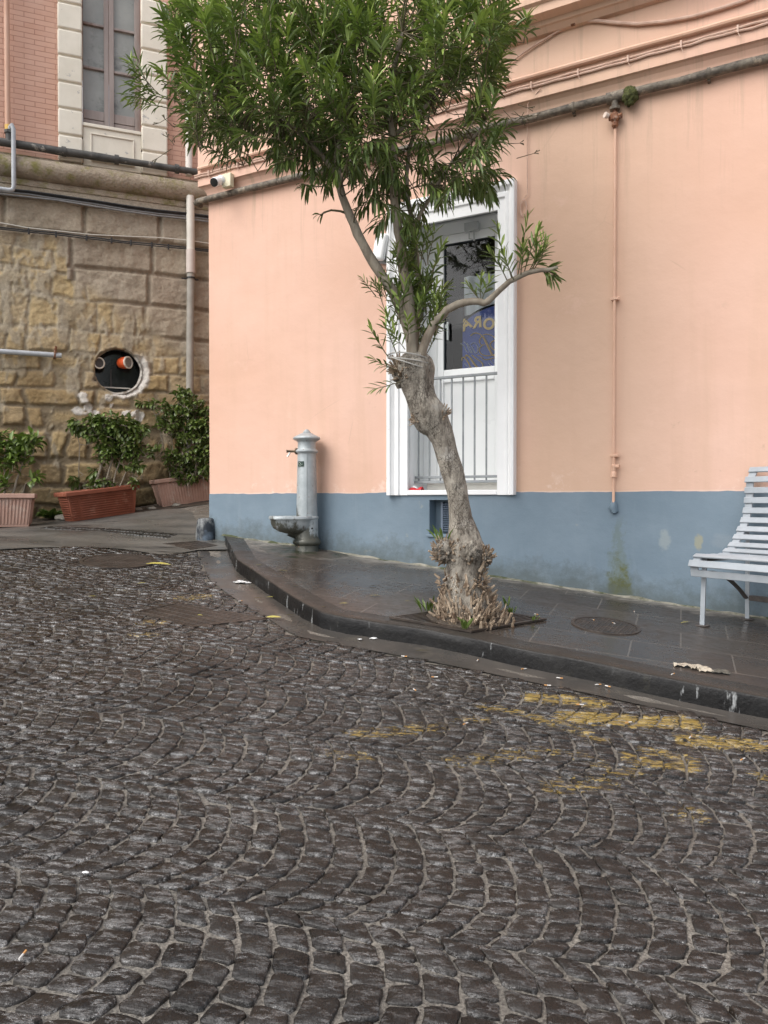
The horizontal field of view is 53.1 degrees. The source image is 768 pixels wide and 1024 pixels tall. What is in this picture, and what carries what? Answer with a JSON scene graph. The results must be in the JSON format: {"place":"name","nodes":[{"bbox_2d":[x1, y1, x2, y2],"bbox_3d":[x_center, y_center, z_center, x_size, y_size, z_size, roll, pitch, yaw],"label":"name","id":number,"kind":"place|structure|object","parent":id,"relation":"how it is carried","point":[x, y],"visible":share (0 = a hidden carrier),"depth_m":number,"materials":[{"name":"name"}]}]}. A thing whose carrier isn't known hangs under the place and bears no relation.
{"place":"outdoors","nodes":[
{"label":"outdoors","id":0,"kind":"place"},
{"bbox_2d":[0,546,767,1023],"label":"cobbled street","id":1,"kind":"structure","parent":0,"point":[472,950],"depth_m":2.83,"materials":[{"name":"grey stone"}]},
{"bbox_2d":[79,554,156,568],"bbox_3d":[-2.593,0.479,7.505,0.720,0.093,0.720,0,1,0],"label":"manhole cover","id":2,"kind":"object","parent":1,"relation":"on","point":[114,561],"visible":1,"depth_m":7.47,"materials":[{"name":"metal"}]},
{"bbox_2d":[146,562,170,564],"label":"fallen leaf","id":3,"kind":"object","parent":1,"relation":"on","point":[157,563],"visible":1,"depth_m":7.44,"materials":[{"name":"yellow plant"}]},
{"bbox_2d":[135,603,267,627],"bbox_3d":[-1.351,0.762,5.680,0.814,0.101,0.539,1,1,32],"label":"manhole cover","id":4,"kind":"object","parent":1,"relation":"on","point":[189,615],"visible":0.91,"depth_m":5.67,"materials":[{"name":"metal"}]},
{"bbox_2d":[0,504,767,1023],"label":"ground","id":5,"kind":"structure","parent":0,"point":[202,510],"depth_m":2.59,"materials":[{"name":"grey stone"}]},
{"bbox_2d":[0,0,209,518],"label":"stone building","id":6,"kind":"structure","parent":5,"relation":"on","point":[82,305],"depth_m":11.16,"materials":[{"name":"stone"}]},
{"bbox_2d":[4,0,10,128],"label":"gas pipe","id":7,"kind":"object","parent":6,"relation":"attached to","point":[7,57],"visible":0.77,"depth_m":10.64,"materials":[{"name":"metal"}]},
{"bbox_2d":[0,123,15,191],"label":"bent pipe","id":8,"kind":"object","parent":6,"relation":"attached to","point":[11,126],"visible":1,"depth_m":10.58,"materials":[{"name":"grey metal"}]},
{"bbox_2d":[0,346,61,358],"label":"rail pipe","id":9,"kind":"object","parent":6,"relation":"attached to","point":[54,354],"visible":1,"depth_m":10.81,"materials":[{"name":"white metal"}]},
{"bbox_2d":[0,129,197,174],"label":"ledge pipe","id":10,"kind":"object","parent":6,"relation":"attached to","point":[64,151],"visible":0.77,"depth_m":11.01,"materials":[{"name":"grey metal"}]},
{"bbox_2d":[95,357,104,368],"bbox_3d":[-4.234,-2.188,11.333,0.174,0.174,0.182,-1,1,-43],"label":"pipe","id":11,"kind":"object","parent":6,"relation":"attached to","point":[100,363],"visible":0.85,"depth_m":11.28,"materials":[{"name":"white plastic"}]},
{"bbox_2d":[0,189,208,222],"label":"cable run","id":12,"kind":"object","parent":6,"relation":"attached to","point":[105,204],"visible":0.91,"depth_m":11.12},
{"bbox_2d":[0,222,208,251],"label":"cable run","id":13,"kind":"object","parent":6,"relation":"attached to","point":[56,234],"visible":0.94,"depth_m":11.14,"materials":[{"name":"beige plastic"}]},
{"bbox_2d":[82,0,140,131],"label":"window","id":14,"kind":"structure","parent":6,"relation":"in","point":[104,44],"depth_m":11.33,"materials":[{"name":"grey wood"}]},
{"bbox_2d":[95,349,141,393],"bbox_3d":[-4.024,-2.089,11.575,0.690,0.690,0.520,0,1,-22],"label":"round window","id":15,"kind":"structure","parent":6,"relation":"attached to","point":[111,375],"depth_m":11.56,"materials":[{"name":"black glass"}]},
{"bbox_2d":[117,356,132,368],"bbox_3d":[-3.874,-2.224,11.458,0.182,0.187,0.187,0,1,25],"label":"pipe","id":16,"kind":"object","parent":6,"relation":"attached to","point":[126,362],"visible":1,"depth_m":11.41,"materials":[{"name":"orange plastic"}]},
{"bbox_2d":[185,23,191,176],"bbox_3d":[-2.944,-6.626,11.571,0.104,3.099,0.104,0,1,0],"label":"downpipe","id":17,"kind":"object","parent":6,"relation":"attached to","point":[188,160],"visible":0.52,"depth_m":11.55,"materials":[{"name":"white metal"}]},
{"bbox_2d":[181,195,197,475],"bbox_3d":[-2.925,-2.432,11.600,0.249,4.641,0.133,0,1,-13],"label":"downpipe","id":18,"kind":"object","parent":6,"relation":"attached to","point":[190,240],"visible":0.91,"depth_m":11.54,"materials":[{"name":"beige plastic"}]},
{"bbox_2d":[0,508,226,553],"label":"lane","id":19,"kind":"structure","parent":5,"relation":"on","point":[181,523],"depth_m":8.92,"materials":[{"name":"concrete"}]},
{"bbox_2d":[0,494,36,526],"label":"planter","id":20,"kind":"object","parent":19,"relation":"on","point":[16,510],"visible":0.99,"depth_m":9.65,"materials":[{"name":"plastic"}]},
{"bbox_2d":[0,426,46,493],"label":"shrub","id":21,"kind":"object","parent":20,"relation":"in","point":[15,446],"visible":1,"depth_m":10.33,"materials":[{"name":"green plant"}]},
{"bbox_2d":[54,484,139,521],"bbox_3d":[-3.963,-0.133,10.629,1.035,0.513,0.440,-1,1,-43],"label":"planter","id":22,"kind":"object","parent":19,"relation":"on","point":[86,504],"visible":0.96,"depth_m":10.46,"materials":[{"name":"brown plastic"}]},
{"bbox_2d":[65,409,150,490],"bbox_3d":[-3.856,-0.832,10.780,1.228,1.196,0.508,0,1,0],"label":"shrub","id":23,"kind":"object","parent":22,"relation":"in","point":[112,435],"visible":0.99,"depth_m":10.72,"materials":[{"name":"green plant"}]},
{"bbox_2d":[41,526,176,537],"bbox_3d":[-3.331,0.247,9.210,1.813,0.133,0.243,0,1,18],"label":"drain strip","id":24,"kind":"object","parent":19,"relation":"on","point":[150,534],"visible":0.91,"depth_m":9.15,"materials":[{"name":"grey metal"}]},
{"bbox_2d":[163,541,217,549],"bbox_3d":[-2.153,0.374,8.542,0.481,0.091,0.361,1,1,34],"label":"drain cover","id":25,"kind":"object","parent":19,"relation":"on","point":[190,545],"visible":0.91,"depth_m":8.53,"materials":[{"name":"metal"}]},
{"bbox_2d":[196,518,214,540],"bbox_3d":[-2.060,0.287,8.900,0.236,0.444,0.233,0,1,0],"label":"guard stone","id":26,"kind":"object","parent":19,"relation":"on","point":[205,529],"visible":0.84,"depth_m":8.81,"materials":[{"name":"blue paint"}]},
{"bbox_2d":[31,500,208,523],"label":"verge","id":27,"kind":"structure","parent":5,"relation":"on","point":[48,520],"depth_m":11.08,"materials":[{"name":"grey concrete"}]},
{"bbox_2d":[36,508,62,517],"bbox_3d":[-4.664,0.014,10.772,0.418,0.151,0.469,0,1,0],"label":"weed","id":28,"kind":"object","parent":27,"relation":"on","point":[51,513],"visible":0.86,"depth_m":10.67,"materials":[{"name":"green plant"}]},
{"bbox_2d":[54,514,64,520],"bbox_3d":[-4.415,0.088,10.604,0.241,0.114,0.214,-1,1,-31],"label":"stone","id":29,"kind":"object","parent":27,"relation":"on","point":[60,517],"visible":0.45,"depth_m":10.52,"materials":[{"name":"grey stone"}]},
{"bbox_2d":[149,475,209,506],"bbox_3d":[-2.873,-0.359,11.627,1.264,0.583,0.560,0,1,-26],"label":"planter","id":30,"kind":"object","parent":27,"relation":"on","point":[166,493],"visible":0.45,"depth_m":11.32,"materials":[{"name":"brown plastic"}]},
{"bbox_2d":[133,385,209,485],"bbox_3d":[-3.017,-1.110,11.285,1.378,1.507,0.569,0,1,0],"label":"shrub","id":31,"kind":"object","parent":30,"relation":"in","point":[197,434],"visible":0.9,"depth_m":11.22,"materials":[{"name":"green plant"}]},
{"bbox_2d":[197,0,767,616],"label":"house","id":32,"kind":"structure","parent":5,"relation":"on","point":[293,304],"depth_m":6.86,"materials":[{"name":"pink paint"}]},
{"bbox_2d":[210,172,233,188],"bbox_3d":[-1.806,-3.667,8.498,0.182,0.188,0.237,0,1,29],"label":"security camera","id":33,"kind":"object","parent":32,"relation":"attached to","point":[225,180],"visible":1,"depth_m":8.52,"materials":[{"name":"white plastic"}]},
{"bbox_2d":[373,233,387,263],"bbox_3d":[-0.025,-2.641,7.684,0.217,0.318,0.118,0,1,29],"label":"wall lamp","id":34,"kind":"object","parent":32,"relation":"attached to","point":[379,251],"visible":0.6,"depth_m":7.63,"materials":[{"name":"white glass"}]},
{"bbox_2d":[409,486,423,489],"bbox_3d":[0.320,-0.238,7.644,0.140,0.041,0.080,0,1,29],"label":"snack packet","id":35,"kind":"object","parent":32,"relation":"on","point":[416,488],"visible":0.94,"depth_m":7.63},
{"bbox_2d":[446,297,463,325],"bbox_3d":[0.727,-2.063,7.904,0.202,0.279,0.020,0,1,29],"label":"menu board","id":36,"kind":"object","parent":32,"relation":"in","point":[455,317],"visible":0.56,"depth_m":7.89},
{"bbox_2d":[423,214,497,489],"bbox_3d":[0.805,-1.563,7.659,0.939,2.692,0.125,0,1,29],"label":"door","id":37,"kind":"structure","parent":32,"relation":"in","point":[475,229],"depth_m":7.67,"materials":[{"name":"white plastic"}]},
{"bbox_2d":[460,304,494,367],"bbox_3d":[1.138,-1.627,7.611,0.825,0.880,0.055,0,1,29],"label":"sign","id":38,"kind":"object","parent":32,"relation":"attached to","point":[478,344],"visible":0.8,"depth_m":7.71,"materials":[{"name":"blue paper"}]},
{"bbox_2d":[464,273,494,315],"bbox_3d":[1.139,-2.207,7.716,0.721,0.397,0.047,0,1,30],"label":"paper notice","id":39,"kind":"object","parent":32,"relation":"hanging from","point":[469,309],"visible":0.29,"depth_m":7.84,"materials":[{"name":"white paper"}]},
{"bbox_2d":[193,53,767,208],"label":"water pipe","id":40,"kind":"object","parent":32,"relation":"attached to","point":[613,98],"visible":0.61,"depth_m":6.64,"materials":[{"name":"metal"}]},
{"bbox_2d":[622,85,638,107],"bbox_3d":[2.077,-3.511,6.481,0.138,0.180,0.123,1,1,44],"label":"moss clump","id":41,"kind":"object","parent":40,"relation":"attached to","point":[630,96],"visible":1,"depth_m":6.45,"materials":[{"name":"green plant"}]},
{"bbox_2d":[194,19,767,178],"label":"cable bundle","id":42,"kind":"object","parent":32,"relation":"attached to","point":[737,30],"visible":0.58,"depth_m":6.55,"materials":[{"name":"plastic"}]},
{"bbox_2d":[197,8,767,170],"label":"conduit","id":43,"kind":"object","parent":32,"relation":"attached to","point":[758,13],"visible":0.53,"depth_m":6.47,"materials":[{"name":"plastic"}]},
{"bbox_2d":[520,88,540,216],"bbox_3d":[1.322,-3.232,6.931,0.040,1.084,0.236,-1,1,-36],"label":"dangling wire","id":44,"kind":"object","parent":32,"relation":"hanging from","point":[527,166],"visible":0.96,"depth_m":6.98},
{"bbox_2d":[603,109,622,513],"bbox_3d":[1.956,-1.708,6.602,0.162,3.453,0.123,0,1,0],"label":"supply pipe","id":45,"kind":"object","parent":32,"relation":"attached to","point":[614,116],"visible":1,"depth_m":6.59,"materials":[{"name":"metal"}]},
{"bbox_3d":[1.620,-4.277,6.688,0.110,0.123,0.104,0,1,0],"label":"cable bracket","id":46,"kind":"object","parent":32,"relation":"attached to","visible":0},
{"bbox_2d":[505,0,748,66],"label":"wavy cable","id":47,"kind":"object","parent":46,"relation":"hanging from","point":[680,18],"visible":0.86,"depth_m":6.33,"materials":[{"name":"plastic"}]},
{"bbox_2d":[199,551,767,730],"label":"gutter","id":48,"kind":"object","parent":5,"relation":"on","point":[224,574],"visible":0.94,"depth_m":5.07,"materials":[{"name":"stone"}]},
{"bbox_2d":[225,536,767,718],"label":"kerb","id":49,"kind":"structure","parent":5,"relation":"on","point":[682,686],"depth_m":4.93,"materials":[{"name":"stone"}]},
{"bbox_2d":[244,539,767,687],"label":"pavement","id":50,"kind":"structure","parent":0,"point":[736,646],"depth_m":5.91,"materials":[{"name":"grey concrete"}]},
{"bbox_2d":[259,545,348,557],"bbox_3d":[-0.891,0.416,7.892,0.994,0.103,0.643,0,1,29],"label":"concrete mound","id":51,"kind":"object","parent":50,"relation":"on","point":[289,551],"visible":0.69,"depth_m":7.87,"materials":[{"name":"grey concrete"}]},
{"bbox_2d":[269,429,320,551],"bbox_3d":[-0.928,-0.212,7.997,0.540,1.301,0.398,0,1,0],"label":"drinking fountain","id":52,"kind":"object","parent":51,"relation":"on","point":[301,527],"visible":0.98,"depth_m":7.92,"materials":[{"name":"silver metal"}]},
{"bbox_2d":[414,596,437,611],"bbox_3d":[0.342,0.663,5.658,0.240,0.138,0.244,0,1,20],"label":"weed","id":53,"kind":"object","parent":50,"relation":"on","point":[429,605],"visible":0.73,"depth_m":5.62,"materials":[{"name":"green plant"}]},
{"bbox_2d":[221,534,767,618],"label":"pavement fillet","id":54,"kind":"object","parent":50,"relation":"on","point":[588,590],"visible":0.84,"depth_m":6.96,"materials":[{"name":"grey concrete"}]},
{"bbox_2d":[502,596,509,606],"bbox_3d":[0.949,0.692,5.967,0.064,0.083,0.145,0,1,7],"label":"weed","id":55,"kind":"object","parent":50,"relation":"on","point":[505,602],"visible":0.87,"depth_m":5.93,"materials":[{"name":"green plant"}]},
{"bbox_2d":[506,607,516,612],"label":"weed","id":56,"kind":"object","parent":50,"relation":"on","point":[510,610],"visible":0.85,"depth_m":5.75,"materials":[{"name":"green plant"}]},
{"bbox_2d":[571,616,640,634],"bbox_3d":[1.608,0.825,5.578,0.490,0.067,0.490,0,1,0],"label":"manhole cover","id":57,"kind":"object","parent":50,"relation":"on","point":[603,625],"visible":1,"depth_m":5.56,"materials":[{"name":"metal"}]},
{"bbox_2d":[673,662,730,673],"bbox_3d":[1.918,0.939,4.643,0.317,0.043,0.132,0,1,15],"label":"crushed packet","id":58,"kind":"object","parent":50,"relation":"on","point":[699,667],"visible":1,"depth_m":4.62,"materials":[{"name":"beige paper"}]},
{"bbox_2d":[688,466,767,625],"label":"bench","id":59,"kind":"object","parent":50,"relation":"on","point":[744,529],"visible":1,"depth_m":5.79,"materials":[{"name":"grey paint"}]},
{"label":"soil","id":60,"kind":"structure","parent":50,"relation":"on","visible":0},
{"bbox_2d":[116,0,565,630],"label":"oleander tree","id":61,"kind":"object","parent":60,"relation":"on","point":[330,126],"visible":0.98,"depth_m":5.26,"materials":[{"name":"green plant"}]},
{"bbox_2d":[387,352,430,366],"bbox_3d":[0.181,-1.070,5.515,0.324,0.124,0.320,0,1,0],"label":"plastic tie","id":62,"kind":"object","parent":61,"relation":"attached to","point":[389,357],"visible":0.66,"depth_m":5.37,"materials":[{"name":"white plastic"}]},
{"bbox_2d":[426,526,453,538],"bbox_3d":[0.397,0.140,5.399,0.122,0.109,0.176,-1,1,-35],"label":"weed","id":63,"kind":"object","parent":61,"relation":"attached to","point":[440,533],"visible":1,"depth_m":5.41,"materials":[{"name":"green plant"}]},
{"bbox_2d":[389,611,546,632],"bbox_3d":[0.614,0.766,5.532,1.043,0.083,0.544,-1,1,-37],"label":"tree grate","id":64,"kind":"object","parent":60,"relation":"on","point":[424,619],"visible":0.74,"depth_m":5.42,"materials":[{"name":"metal"}]},
{"bbox_2d":[457,617,472,628],"bbox_3d":[0.534,0.754,5.229,0.122,0.079,0.165,0,1,-28],"label":"weed","id":65,"kind":"object","parent":64,"relation":"on","point":[465,624],"visible":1,"depth_m":5.21,"materials":[{"name":"green plant"}]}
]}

